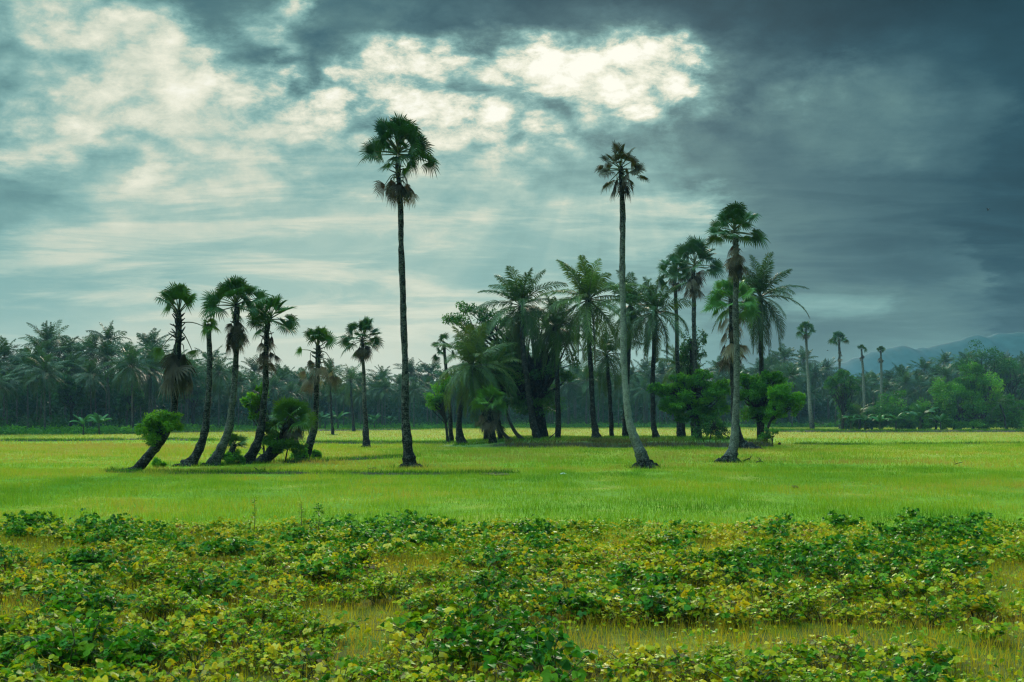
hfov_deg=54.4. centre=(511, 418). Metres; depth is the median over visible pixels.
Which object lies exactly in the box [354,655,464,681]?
bean plant
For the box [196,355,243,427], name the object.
coconut palm
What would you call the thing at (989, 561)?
bean plant
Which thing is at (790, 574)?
bean plant
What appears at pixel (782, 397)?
broadleaf tree
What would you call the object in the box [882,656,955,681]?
bean plant
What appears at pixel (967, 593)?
bean plant
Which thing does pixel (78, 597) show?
bean plant
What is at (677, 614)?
bean plant
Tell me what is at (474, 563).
bean plant
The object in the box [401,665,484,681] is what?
bean plant
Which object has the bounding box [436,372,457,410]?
coconut palm
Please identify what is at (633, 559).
bean plant
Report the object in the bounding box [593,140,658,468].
palmyra palm
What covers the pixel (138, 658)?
bean plant
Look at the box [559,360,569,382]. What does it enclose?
coconut palm
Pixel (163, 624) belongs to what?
bean plant
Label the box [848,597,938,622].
bean plant
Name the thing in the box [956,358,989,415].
coconut palm
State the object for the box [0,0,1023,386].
sky
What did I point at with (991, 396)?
shrub
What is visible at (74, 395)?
broadleaf tree
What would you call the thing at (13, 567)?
bean plant
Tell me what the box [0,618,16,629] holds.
bean plant
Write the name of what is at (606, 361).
coconut palm
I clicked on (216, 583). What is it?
bean plant
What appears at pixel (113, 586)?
bean plant
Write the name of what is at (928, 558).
bean plant
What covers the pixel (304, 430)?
field bank
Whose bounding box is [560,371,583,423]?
coconut palm
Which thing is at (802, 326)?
palmyra palm
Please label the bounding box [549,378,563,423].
coconut palm
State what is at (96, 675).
bean plant
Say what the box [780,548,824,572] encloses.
bean plant
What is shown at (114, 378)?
coconut palm
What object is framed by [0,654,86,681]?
bean plant
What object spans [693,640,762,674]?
bean plant
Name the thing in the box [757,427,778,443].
shrub
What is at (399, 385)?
coconut palm
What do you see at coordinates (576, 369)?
coconut palm
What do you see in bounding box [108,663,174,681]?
bean plant
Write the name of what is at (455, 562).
bean plant
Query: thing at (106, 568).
bean plant
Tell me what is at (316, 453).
shrub
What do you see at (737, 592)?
bean plant
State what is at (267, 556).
bean plant
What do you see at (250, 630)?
bean plant
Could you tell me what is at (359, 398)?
coconut palm
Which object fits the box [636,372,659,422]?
coconut palm
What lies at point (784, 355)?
coconut palm
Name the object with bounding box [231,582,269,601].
bean plant
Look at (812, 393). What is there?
coconut palm
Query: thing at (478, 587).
bean plant
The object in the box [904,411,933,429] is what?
shrub
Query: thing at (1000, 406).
coconut palm
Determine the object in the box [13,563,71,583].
bean plant
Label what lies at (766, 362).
coconut palm
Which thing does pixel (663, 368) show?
coconut palm
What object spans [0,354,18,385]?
coconut palm
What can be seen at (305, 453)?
shrub
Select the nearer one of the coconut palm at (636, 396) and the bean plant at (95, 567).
the bean plant at (95, 567)
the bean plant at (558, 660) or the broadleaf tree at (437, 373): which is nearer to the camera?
the bean plant at (558, 660)
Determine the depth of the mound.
83.84 m
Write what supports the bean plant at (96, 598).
on the ground at (586, 623)
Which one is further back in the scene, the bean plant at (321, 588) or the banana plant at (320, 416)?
the banana plant at (320, 416)
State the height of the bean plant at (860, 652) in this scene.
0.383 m
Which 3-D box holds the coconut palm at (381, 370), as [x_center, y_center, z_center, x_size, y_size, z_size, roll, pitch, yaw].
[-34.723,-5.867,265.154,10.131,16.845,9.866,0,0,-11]
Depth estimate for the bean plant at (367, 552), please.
16.11 m
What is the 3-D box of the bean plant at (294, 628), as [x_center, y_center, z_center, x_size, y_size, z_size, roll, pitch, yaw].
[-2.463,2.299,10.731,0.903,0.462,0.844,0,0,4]
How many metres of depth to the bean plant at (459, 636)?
9.79 m
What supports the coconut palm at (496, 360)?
on the mound
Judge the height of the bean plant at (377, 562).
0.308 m
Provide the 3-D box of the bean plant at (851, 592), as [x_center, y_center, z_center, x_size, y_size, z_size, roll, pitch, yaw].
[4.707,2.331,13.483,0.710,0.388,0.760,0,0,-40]
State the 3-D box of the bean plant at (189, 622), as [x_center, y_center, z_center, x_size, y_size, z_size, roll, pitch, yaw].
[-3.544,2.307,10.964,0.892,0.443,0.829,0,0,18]
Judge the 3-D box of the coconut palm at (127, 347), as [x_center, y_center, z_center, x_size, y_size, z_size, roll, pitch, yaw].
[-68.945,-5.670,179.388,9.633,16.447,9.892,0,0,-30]
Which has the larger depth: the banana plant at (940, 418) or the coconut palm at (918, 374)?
the coconut palm at (918, 374)
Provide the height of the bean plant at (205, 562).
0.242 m
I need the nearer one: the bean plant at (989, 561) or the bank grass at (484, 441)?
the bean plant at (989, 561)
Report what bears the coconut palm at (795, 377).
on the ground at (586, 623)
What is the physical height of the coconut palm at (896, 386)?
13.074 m
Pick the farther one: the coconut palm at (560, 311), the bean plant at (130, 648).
the coconut palm at (560, 311)
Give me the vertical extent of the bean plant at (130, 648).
0.493 m
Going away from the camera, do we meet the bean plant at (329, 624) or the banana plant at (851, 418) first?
the bean plant at (329, 624)
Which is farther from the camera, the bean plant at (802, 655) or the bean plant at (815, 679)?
the bean plant at (802, 655)
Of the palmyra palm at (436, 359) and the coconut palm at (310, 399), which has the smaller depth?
the palmyra palm at (436, 359)
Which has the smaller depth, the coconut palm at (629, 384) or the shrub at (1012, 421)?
the shrub at (1012, 421)
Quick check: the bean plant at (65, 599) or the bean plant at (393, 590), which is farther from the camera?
the bean plant at (393, 590)
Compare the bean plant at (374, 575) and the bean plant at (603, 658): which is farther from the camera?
the bean plant at (374, 575)
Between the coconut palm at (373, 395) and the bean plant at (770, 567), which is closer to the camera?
the bean plant at (770, 567)
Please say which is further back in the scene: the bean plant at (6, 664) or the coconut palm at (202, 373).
the coconut palm at (202, 373)
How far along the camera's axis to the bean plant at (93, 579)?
13.41 m
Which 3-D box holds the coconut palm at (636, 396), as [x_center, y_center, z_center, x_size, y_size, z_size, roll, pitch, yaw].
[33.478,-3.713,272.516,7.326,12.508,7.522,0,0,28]
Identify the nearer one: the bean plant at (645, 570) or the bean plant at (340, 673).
the bean plant at (340, 673)
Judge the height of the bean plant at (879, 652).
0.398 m
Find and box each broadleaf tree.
[51,373,89,428]
[396,363,449,412]
[441,300,583,437]
[645,368,730,437]
[679,326,709,435]
[730,369,787,437]
[764,381,806,435]
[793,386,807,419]
[823,368,861,429]
[890,385,914,411]
[951,339,1017,417]
[990,357,1023,406]
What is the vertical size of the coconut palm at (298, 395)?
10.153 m
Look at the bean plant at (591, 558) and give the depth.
16.20 m
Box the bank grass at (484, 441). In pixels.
[1,427,1023,474]
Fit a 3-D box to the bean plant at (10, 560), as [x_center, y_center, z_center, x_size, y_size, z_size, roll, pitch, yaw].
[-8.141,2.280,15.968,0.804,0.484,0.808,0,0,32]
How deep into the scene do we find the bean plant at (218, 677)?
8.66 m
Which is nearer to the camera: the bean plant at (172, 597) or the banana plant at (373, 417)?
the bean plant at (172, 597)
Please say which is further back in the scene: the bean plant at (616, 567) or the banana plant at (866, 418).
the banana plant at (866, 418)
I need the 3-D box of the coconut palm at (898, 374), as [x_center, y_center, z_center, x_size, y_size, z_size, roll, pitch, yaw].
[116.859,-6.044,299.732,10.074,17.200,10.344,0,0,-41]
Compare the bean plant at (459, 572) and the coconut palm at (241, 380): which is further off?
the coconut palm at (241, 380)
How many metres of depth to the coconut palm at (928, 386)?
276.31 m
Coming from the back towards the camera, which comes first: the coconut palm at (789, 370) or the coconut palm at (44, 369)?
the coconut palm at (789, 370)
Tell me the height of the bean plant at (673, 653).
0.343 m
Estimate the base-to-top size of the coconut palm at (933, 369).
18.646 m
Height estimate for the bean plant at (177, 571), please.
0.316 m
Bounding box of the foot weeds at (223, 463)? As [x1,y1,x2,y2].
[106,428,837,471]
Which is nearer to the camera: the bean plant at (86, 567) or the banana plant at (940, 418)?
the bean plant at (86, 567)
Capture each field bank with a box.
[1,439,207,440]
[114,471,503,474]
[170,428,418,432]
[283,456,392,462]
[304,441,445,444]
[780,430,1020,431]
[805,443,1010,444]
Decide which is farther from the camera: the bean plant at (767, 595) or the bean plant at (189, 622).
the bean plant at (767, 595)
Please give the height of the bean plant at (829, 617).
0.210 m
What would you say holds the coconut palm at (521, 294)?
on the mound
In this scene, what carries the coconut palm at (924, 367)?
on the ground at (586, 623)
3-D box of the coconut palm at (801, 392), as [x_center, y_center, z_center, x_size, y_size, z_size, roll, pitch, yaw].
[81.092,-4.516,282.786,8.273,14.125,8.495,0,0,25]
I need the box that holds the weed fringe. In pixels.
[0,421,1023,434]
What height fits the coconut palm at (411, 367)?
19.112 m
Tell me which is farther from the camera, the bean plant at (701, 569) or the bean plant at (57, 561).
the bean plant at (57, 561)
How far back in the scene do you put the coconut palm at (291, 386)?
209.85 m
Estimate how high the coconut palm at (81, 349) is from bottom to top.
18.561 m
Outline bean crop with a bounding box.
[0,507,1023,681]
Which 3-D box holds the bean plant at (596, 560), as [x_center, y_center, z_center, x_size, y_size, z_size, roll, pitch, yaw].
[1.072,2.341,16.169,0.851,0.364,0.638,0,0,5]
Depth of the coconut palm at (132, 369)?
159.27 m
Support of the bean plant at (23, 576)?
on the ground at (586, 623)
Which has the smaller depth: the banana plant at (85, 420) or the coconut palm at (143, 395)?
the banana plant at (85, 420)
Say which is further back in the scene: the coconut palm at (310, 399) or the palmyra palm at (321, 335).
the coconut palm at (310, 399)
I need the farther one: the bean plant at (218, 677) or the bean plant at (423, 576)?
the bean plant at (423, 576)
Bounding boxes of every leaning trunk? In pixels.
[501,430,511,438]
[505,409,524,438]
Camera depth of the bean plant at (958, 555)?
15.77 m
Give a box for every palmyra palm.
[128,281,211,470]
[171,317,222,466]
[199,275,273,465]
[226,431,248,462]
[237,294,300,463]
[256,395,320,462]
[292,325,341,459]
[337,316,384,446]
[356,111,440,467]
[431,332,457,442]
[467,384,507,442]
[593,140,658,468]
[655,254,690,436]
[665,234,725,435]
[702,275,762,448]
[704,200,768,462]
[796,321,815,428]
[827,331,849,428]
[857,344,867,427]
[877,346,885,408]
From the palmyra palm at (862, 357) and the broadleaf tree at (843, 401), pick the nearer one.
the broadleaf tree at (843, 401)
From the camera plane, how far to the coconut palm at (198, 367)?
188.91 m
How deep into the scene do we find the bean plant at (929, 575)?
14.68 m
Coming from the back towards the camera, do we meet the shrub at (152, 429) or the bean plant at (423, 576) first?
the shrub at (152, 429)
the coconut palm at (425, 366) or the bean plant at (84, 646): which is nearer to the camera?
the bean plant at (84, 646)
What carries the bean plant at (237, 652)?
on the ground at (586, 623)
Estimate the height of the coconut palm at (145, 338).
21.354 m
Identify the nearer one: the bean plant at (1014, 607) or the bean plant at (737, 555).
the bean plant at (1014, 607)
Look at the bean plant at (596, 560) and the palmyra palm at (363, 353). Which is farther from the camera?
the palmyra palm at (363, 353)
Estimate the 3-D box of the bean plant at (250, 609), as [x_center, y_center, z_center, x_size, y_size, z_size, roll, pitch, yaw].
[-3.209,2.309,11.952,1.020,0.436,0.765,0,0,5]
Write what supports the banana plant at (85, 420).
on the ground at (586, 623)
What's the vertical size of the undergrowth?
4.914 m
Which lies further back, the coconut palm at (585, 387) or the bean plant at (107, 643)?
the coconut palm at (585, 387)
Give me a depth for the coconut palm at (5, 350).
172.43 m
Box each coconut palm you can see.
[0,335,25,424]
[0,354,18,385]
[0,368,16,402]
[0,371,28,424]
[1,348,49,427]
[5,349,36,423]
[10,345,67,421]
[15,353,70,428]
[18,320,71,424]
[18,332,70,424]
[38,333,89,417]
[50,350,97,392]
[60,335,94,422]
[66,332,112,412]
[69,358,112,427]
[74,372,103,426]
[77,336,138,421]
[86,321,130,414]
[101,350,149,423]
[103,341,144,422]
[103,346,161,427]
[122,363,158,418]
[132,328,174,362]
[134,352,164,415]
[137,338,171,410]
[137,345,181,409]
[137,354,164,412]
[138,369,166,399]
[157,354,188,409]
[160,358,203,423]
[182,354,201,423]
[182,359,206,426]
[193,362,206,400]
[194,345,232,380]
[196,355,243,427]
[200,362,225,399]
[214,366,249,403]
[225,371,253,424]
[237,370,269,421]
[238,378,270,427]
[239,354,262,422]
[260,375,285,420]
[262,364,293,425]
[269,367,297,402]
[275,381,303,400]
[284,365,301,395]
[285,371,307,397]
[286,366,314,400]
[287,384,312,402]
[300,378,326,411]
[319,358,348,423]
[320,360,348,434]
[323,377,345,421]
[323,384,342,422]
[327,363,373,430]
[329,384,354,425]
[340,369,358,417]
[346,373,371,400]
[352,386,371,425]
[352,387,369,422]
[353,381,371,424]
[366,364,395,415]
[366,371,397,424]
[366,375,392,421]
[366,376,393,423]
[369,377,400,424]
[385,373,415,421]
[390,383,411,422]
[393,357,429,420]
[399,379,427,427]
[413,358,440,421]
[414,376,437,420]
[421,387,434,423]
[424,380,441,423]
[435,323,522,443]
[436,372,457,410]
[438,368,458,421]
[440,385,458,403]
[442,320,512,439]
[450,369,471,398]
[456,340,522,439]
[472,265,567,438]
[511,295,597,438]
[531,255,648,437]
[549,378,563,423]
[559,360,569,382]
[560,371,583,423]
[561,380,582,422]
[565,361,586,417]
[568,366,602,427]
[573,372,583,419]
[576,325,644,436]
[581,365,613,423]
[594,386,615,422]
[595,377,621,424]
[598,269,669,435]
[602,376,635,426]
[613,271,695,437]
[616,373,639,402]
[617,365,646,389]
[629,371,645,421]
[629,378,656,424]
[629,383,645,425]
[634,357,658,422]
[636,366,661,421]
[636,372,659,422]
[643,359,672,423]
[647,344,706,436]
[649,395,665,422]
[656,362,674,421]
[706,356,729,422]
[706,363,728,417]
[708,252,809,432]
[709,374,726,423]
[715,368,745,424]
[727,368,754,420]
[740,366,758,387]
[746,363,773,373]
[752,358,774,370]
[753,357,775,365]
[763,351,787,364]
[767,360,796,420]
[770,344,802,412]
[770,360,802,422]
[776,362,810,425]
[787,345,817,401]
[795,379,806,422]
[799,361,833,421]
[799,362,823,392]
[801,385,821,407]
[803,372,825,398]
[814,357,842,421]
[819,372,842,404]
[825,388,837,423]
[841,401,875,428]
[850,390,873,405]
[852,374,878,402]
[857,370,879,407]
[859,370,890,408]
[864,372,884,406]
[870,378,900,426]
[873,382,897,404]
[877,368,894,385]
[883,362,916,381]
[884,370,913,387]
[888,383,903,403]
[891,372,915,405]
[906,375,929,406]
[908,357,934,381]
[910,369,931,403]
[911,373,932,403]
[916,376,944,404]
[922,363,942,398]
[928,365,959,399]
[929,349,958,401]
[930,363,958,404]
[945,361,964,405]
[950,348,984,363]
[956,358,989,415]
[982,390,1016,428]
[983,365,1019,419]
[994,350,1021,418]
[1007,364,1023,389]
[1010,351,1023,365]
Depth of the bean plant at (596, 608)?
12.11 m
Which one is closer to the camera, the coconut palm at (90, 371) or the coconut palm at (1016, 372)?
the coconut palm at (90, 371)
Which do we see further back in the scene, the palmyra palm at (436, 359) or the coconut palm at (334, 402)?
the coconut palm at (334, 402)
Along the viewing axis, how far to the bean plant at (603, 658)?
9.81 m
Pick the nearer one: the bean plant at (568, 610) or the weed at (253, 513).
the bean plant at (568, 610)
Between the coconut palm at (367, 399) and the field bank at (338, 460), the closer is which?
the field bank at (338, 460)
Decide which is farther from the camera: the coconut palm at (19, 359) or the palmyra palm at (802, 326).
the palmyra palm at (802, 326)
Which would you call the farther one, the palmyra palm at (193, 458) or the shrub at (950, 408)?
the shrub at (950, 408)
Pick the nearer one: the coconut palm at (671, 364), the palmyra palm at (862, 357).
the palmyra palm at (862, 357)
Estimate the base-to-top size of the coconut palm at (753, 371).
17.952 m
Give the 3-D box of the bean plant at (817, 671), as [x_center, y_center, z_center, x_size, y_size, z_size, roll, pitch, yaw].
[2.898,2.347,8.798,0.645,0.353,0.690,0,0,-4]
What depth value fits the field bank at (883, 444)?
93.14 m
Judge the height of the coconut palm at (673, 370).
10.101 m
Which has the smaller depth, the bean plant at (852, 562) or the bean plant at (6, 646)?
the bean plant at (6, 646)
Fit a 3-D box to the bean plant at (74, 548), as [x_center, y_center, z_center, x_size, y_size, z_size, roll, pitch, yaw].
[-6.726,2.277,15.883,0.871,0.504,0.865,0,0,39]
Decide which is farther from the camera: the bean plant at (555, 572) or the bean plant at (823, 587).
the bean plant at (555, 572)
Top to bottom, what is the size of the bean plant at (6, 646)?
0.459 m
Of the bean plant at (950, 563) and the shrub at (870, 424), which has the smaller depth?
the bean plant at (950, 563)
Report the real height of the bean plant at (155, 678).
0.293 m
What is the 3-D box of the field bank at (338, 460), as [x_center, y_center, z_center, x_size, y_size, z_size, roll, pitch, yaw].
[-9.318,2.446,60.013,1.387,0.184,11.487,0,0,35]
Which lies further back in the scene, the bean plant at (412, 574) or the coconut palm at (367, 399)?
the coconut palm at (367, 399)
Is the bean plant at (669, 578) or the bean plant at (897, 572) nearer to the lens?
the bean plant at (669, 578)
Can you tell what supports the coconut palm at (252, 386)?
on the ground at (586, 623)
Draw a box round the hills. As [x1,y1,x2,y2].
[803,332,1023,391]
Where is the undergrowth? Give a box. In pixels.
[0,410,1023,433]
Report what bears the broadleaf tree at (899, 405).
on the ground at (586, 623)
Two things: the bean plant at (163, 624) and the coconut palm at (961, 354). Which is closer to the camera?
the bean plant at (163, 624)
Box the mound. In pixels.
[428,437,771,447]
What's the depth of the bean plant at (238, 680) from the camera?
8.56 m
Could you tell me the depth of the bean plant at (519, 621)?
11.11 m
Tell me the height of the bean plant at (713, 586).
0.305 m
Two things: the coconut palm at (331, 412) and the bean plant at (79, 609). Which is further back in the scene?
the coconut palm at (331, 412)
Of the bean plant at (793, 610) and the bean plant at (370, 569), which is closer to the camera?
the bean plant at (793, 610)
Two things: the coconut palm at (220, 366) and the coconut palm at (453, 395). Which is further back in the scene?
the coconut palm at (453, 395)
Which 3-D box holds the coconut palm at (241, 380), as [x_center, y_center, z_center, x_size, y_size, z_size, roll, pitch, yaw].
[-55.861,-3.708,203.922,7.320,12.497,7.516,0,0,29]
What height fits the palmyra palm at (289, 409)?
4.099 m
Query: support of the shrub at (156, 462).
on the ground at (586, 623)
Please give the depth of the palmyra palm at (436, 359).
97.84 m
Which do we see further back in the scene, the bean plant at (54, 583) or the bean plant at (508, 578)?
the bean plant at (508, 578)
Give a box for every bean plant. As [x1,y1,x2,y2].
[0,545,32,573]
[0,559,22,570]
[0,568,42,599]
[0,569,84,600]
[0,575,14,591]
[0,609,41,643]
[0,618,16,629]
[0,635,33,663]
[0,645,31,668]
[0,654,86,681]
[0,664,35,681]
[3,570,29,588]
[4,606,81,633]
[4,623,99,674]
[12,562,60,584]
[12,623,70,644]
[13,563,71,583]
[13,657,54,681]
[14,552,52,573]
[16,612,140,675]
[16,628,128,674]
[19,658,120,681]
[21,579,95,617]
[23,572,104,597]
[28,592,108,623]
[31,623,82,641]
[42,580,115,602]
[43,546,107,571]
[49,547,102,569]
[51,558,107,579]
[53,563,109,584]
[53,607,134,641]
[60,591,129,618]
[61,546,117,572]
[62,588,154,614]
[65,572,121,594]
[65,661,156,681]
[72,622,164,670]
[73,548,125,565]
[83,549,140,576]
[83,610,145,635]
[87,580,124,597]
[93,627,182,672]
[104,624,183,642]
[107,566,162,587]
[108,549,156,573]
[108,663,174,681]
[109,555,181,588]
[109,626,199,666]
[115,584,162,600]
[118,588,188,622]
[122,563,186,584]
[124,586,196,621]
[127,576,178,595]
[132,618,202,642]
[136,629,230,673]
[138,665,208,681]
[141,604,238,643]
[142,574,213,597]
[143,550,186,565]
[148,657,245,681]
[150,567,209,583]
[153,556,189,569]
[163,559,190,576]
[163,596,214,620]
[164,570,233,605]
[166,562,222,579]
[168,616,252,645]
[177,600,240,615]
[184,559,223,571]
[185,595,254,623]
[192,644,262,669]
[198,559,264,580]
[200,572,265,601]
[201,567,230,585]
[204,593,291,627]
[205,617,271,645]
[211,559,246,569]
[211,575,242,599]
[217,618,315,649]
[221,552,283,572]
[222,636,299,670]
[224,644,276,671]
[228,676,273,681]
[229,602,285,627]
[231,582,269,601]
[232,547,301,571]
[238,570,303,600]
[245,565,277,585]
[252,610,328,648]
[254,668,310,681]
[256,642,335,680]
[257,561,331,586]
[257,593,298,623]
[258,576,344,605]
[260,563,297,585]
[267,551,315,571]
[274,601,320,621]
[279,610,369,643]
[280,584,321,602]
[284,659,392,681]
[285,629,344,667]
[288,622,343,643]
[292,549,348,566]
[295,557,344,584]
[300,559,361,586]
[306,582,364,605]
[312,548,370,566]
[314,582,385,608]
[315,544,379,568]
[321,554,368,586]
[326,655,378,676]
[335,571,421,605]
[348,567,395,583]
[350,560,395,582]
[351,671,385,681]
[354,647,416,676]
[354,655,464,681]
[360,557,397,572]
[360,570,396,582]
[364,604,456,644]
[365,663,488,681]
[367,642,420,671]
[373,563,435,585]
[377,575,419,600]
[382,630,454,666]
[388,580,410,600]
[392,588,445,619]
[394,583,467,618]
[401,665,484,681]
[402,583,457,605]
[415,564,460,586]
[417,568,438,585]
[418,576,475,594]
[419,618,506,670]
[420,615,476,642]
[426,587,530,640]
[430,554,475,571]
[439,621,531,669]
[442,594,486,620]
[446,583,484,600]
[448,596,501,616]
[449,569,469,580]
[454,569,494,587]
[457,550,489,570]
[458,560,531,596]
[459,662,542,681]
[461,548,515,569]
[468,588,534,620]
[476,617,578,671]
[481,626,602,681]
[482,548,527,571]
[484,570,513,585]
[486,588,566,623]
[486,630,539,672]
[487,586,521,601]
[493,609,557,640]
[496,557,565,584]
[502,550,543,569]
[505,582,586,619]
[508,670,585,681]
[511,582,551,602]
[512,549,580,573]
[523,574,563,599]
[527,572,565,586]
[533,548,582,573]
[547,561,605,586]
[547,574,636,596]
[549,591,606,622]
[550,566,590,583]
[554,597,600,620]
[556,551,602,569]
[557,648,614,677]
[562,586,639,621]
[568,553,612,570]
[574,580,621,592]
[581,650,626,671]
[585,661,663,681]
[589,558,651,585]
[594,561,662,599]
[594,575,630,583]
[597,600,654,625]
[598,641,688,670]
[610,582,698,616]
[613,549,666,568]
[616,552,646,570]
[617,582,687,623]
[625,568,652,587]
[626,644,707,680]
[628,554,681,569]
[633,565,676,582]
[635,563,684,582]
[636,547,705,566]
[636,572,694,594]
[642,585,730,625]
[643,561,720,583]
[644,575,686,593]
[660,653,742,680]
[661,677,718,681]
[664,554,695,567]
[666,596,720,624]
[667,559,733,583]
[673,582,732,598]
[675,549,725,569]
[678,568,713,586]
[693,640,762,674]
[694,564,762,588]
[695,546,745,566]
[696,584,749,601]
[697,650,810,681]
[706,594,764,622]
[709,596,770,628]
[719,548,769,571]
[724,557,771,586]
[725,549,760,565]
[725,647,806,675]
[729,576,788,603]
[729,663,828,681]
[738,554,794,582]
[741,648,799,671]
[743,573,796,598]
[746,596,816,624]
[748,582,787,604]
[748,599,790,623]
[756,554,786,566]
[759,641,841,674]
[770,565,813,584]
[770,585,855,620]
[771,549,834,583]
[774,634,876,668]
[776,585,821,596]
[779,553,819,574]
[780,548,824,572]
[780,675,833,681]
[788,577,843,602]
[796,663,863,681]
[801,558,863,585]
[805,629,900,670]
[810,606,849,621]
[811,573,885,603]
[817,544,867,574]
[818,555,879,582]
[819,598,883,623]
[827,576,874,604]
[828,664,905,681]
[830,549,867,562]
[842,571,900,596]
[842,574,919,604]
[847,600,915,626]
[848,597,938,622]
[849,657,905,681]
[856,556,909,588]
[859,549,912,571]
[860,546,936,576]
[860,635,962,677]
[864,544,909,562]
[869,549,916,562]
[876,565,924,577]
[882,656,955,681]
[886,637,969,680]
[890,558,941,580]
[892,571,957,600]
[893,579,944,600]
[894,593,977,628]
[906,549,951,564]
[911,564,957,580]
[914,590,999,620]
[918,557,992,588]
[918,570,980,600]
[920,601,961,623]
[924,546,989,575]
[924,568,1007,594]
[932,670,994,681]
[935,584,1019,620]
[936,554,994,574]
[943,587,988,599]
[959,618,1023,643]
[965,670,1015,681]
[975,668,1023,681]
[988,605,1023,620]
[995,602,1023,621]
[1013,670,1023,679]
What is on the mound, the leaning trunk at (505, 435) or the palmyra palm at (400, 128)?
the leaning trunk at (505, 435)
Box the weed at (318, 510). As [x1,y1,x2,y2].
[311,503,324,529]
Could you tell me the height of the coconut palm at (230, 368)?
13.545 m
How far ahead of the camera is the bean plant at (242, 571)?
14.69 m
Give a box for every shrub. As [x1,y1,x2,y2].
[134,409,184,446]
[151,457,167,466]
[210,449,232,461]
[229,449,245,463]
[239,382,288,452]
[271,436,308,461]
[288,444,308,458]
[311,449,321,458]
[423,377,450,442]
[687,409,730,439]
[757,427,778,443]
[835,404,865,429]
[856,404,889,429]
[876,390,914,429]
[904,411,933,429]
[910,375,959,429]
[938,377,971,428]
[938,383,988,428]
[954,361,995,428]
[962,370,1015,428]
[985,393,1023,429]
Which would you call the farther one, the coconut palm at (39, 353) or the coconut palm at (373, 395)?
the coconut palm at (373, 395)
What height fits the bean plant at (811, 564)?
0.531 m
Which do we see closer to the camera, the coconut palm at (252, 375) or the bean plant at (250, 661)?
the bean plant at (250, 661)
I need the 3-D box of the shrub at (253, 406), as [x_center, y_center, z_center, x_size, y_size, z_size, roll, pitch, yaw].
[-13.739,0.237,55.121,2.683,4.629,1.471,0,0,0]
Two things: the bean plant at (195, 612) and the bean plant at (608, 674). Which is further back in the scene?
the bean plant at (195, 612)
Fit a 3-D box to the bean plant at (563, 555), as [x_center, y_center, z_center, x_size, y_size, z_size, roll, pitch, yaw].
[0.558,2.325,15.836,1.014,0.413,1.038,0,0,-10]
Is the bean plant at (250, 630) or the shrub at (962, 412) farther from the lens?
the shrub at (962, 412)
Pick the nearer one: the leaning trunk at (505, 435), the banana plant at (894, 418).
the leaning trunk at (505, 435)
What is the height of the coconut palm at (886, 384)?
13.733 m
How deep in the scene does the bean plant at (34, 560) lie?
15.93 m
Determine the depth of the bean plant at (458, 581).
13.68 m
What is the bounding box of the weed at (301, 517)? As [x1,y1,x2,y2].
[296,501,304,525]
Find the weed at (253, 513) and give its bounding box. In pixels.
[249,496,257,531]
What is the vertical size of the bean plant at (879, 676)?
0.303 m
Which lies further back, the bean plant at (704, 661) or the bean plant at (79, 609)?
the bean plant at (79, 609)
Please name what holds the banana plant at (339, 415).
on the ground at (586, 623)
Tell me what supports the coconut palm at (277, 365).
on the ground at (586, 623)
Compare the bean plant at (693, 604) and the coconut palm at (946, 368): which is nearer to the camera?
the bean plant at (693, 604)
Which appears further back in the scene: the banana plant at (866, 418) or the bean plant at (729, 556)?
the banana plant at (866, 418)
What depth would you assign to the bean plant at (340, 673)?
8.52 m
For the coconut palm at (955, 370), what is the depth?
292.95 m
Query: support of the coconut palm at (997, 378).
on the ground at (586, 623)
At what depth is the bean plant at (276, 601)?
12.19 m
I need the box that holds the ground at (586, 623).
[0,427,1023,681]
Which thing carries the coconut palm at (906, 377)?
on the ground at (586, 623)
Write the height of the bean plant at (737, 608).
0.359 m
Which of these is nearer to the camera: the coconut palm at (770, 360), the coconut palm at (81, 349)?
the coconut palm at (81, 349)
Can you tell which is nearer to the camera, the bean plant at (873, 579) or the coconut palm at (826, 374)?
the bean plant at (873, 579)
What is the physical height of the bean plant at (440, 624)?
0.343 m
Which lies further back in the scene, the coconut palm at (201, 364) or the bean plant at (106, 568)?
the coconut palm at (201, 364)
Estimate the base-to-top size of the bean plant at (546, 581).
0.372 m
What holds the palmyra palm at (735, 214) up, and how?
on the ground at (586, 623)
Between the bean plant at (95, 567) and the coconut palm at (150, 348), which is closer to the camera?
the bean plant at (95, 567)
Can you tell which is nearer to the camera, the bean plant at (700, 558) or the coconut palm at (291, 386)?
the bean plant at (700, 558)
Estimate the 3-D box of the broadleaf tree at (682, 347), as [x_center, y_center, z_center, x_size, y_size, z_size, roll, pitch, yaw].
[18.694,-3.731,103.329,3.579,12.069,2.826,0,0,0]
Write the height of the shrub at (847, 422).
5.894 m
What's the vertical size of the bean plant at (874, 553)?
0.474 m
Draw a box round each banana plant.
[69,414,93,434]
[91,412,112,433]
[318,411,329,428]
[319,413,329,428]
[329,410,349,427]
[368,413,379,427]
[384,416,396,424]
[842,415,863,429]
[855,414,875,429]
[872,414,890,429]
[885,412,904,429]
[905,403,938,428]
[930,414,951,429]
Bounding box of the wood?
[0,368,1023,426]
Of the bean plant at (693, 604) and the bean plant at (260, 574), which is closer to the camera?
the bean plant at (693, 604)
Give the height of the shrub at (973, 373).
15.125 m
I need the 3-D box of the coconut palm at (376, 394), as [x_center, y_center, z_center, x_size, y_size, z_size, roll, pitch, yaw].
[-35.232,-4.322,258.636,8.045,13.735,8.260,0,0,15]

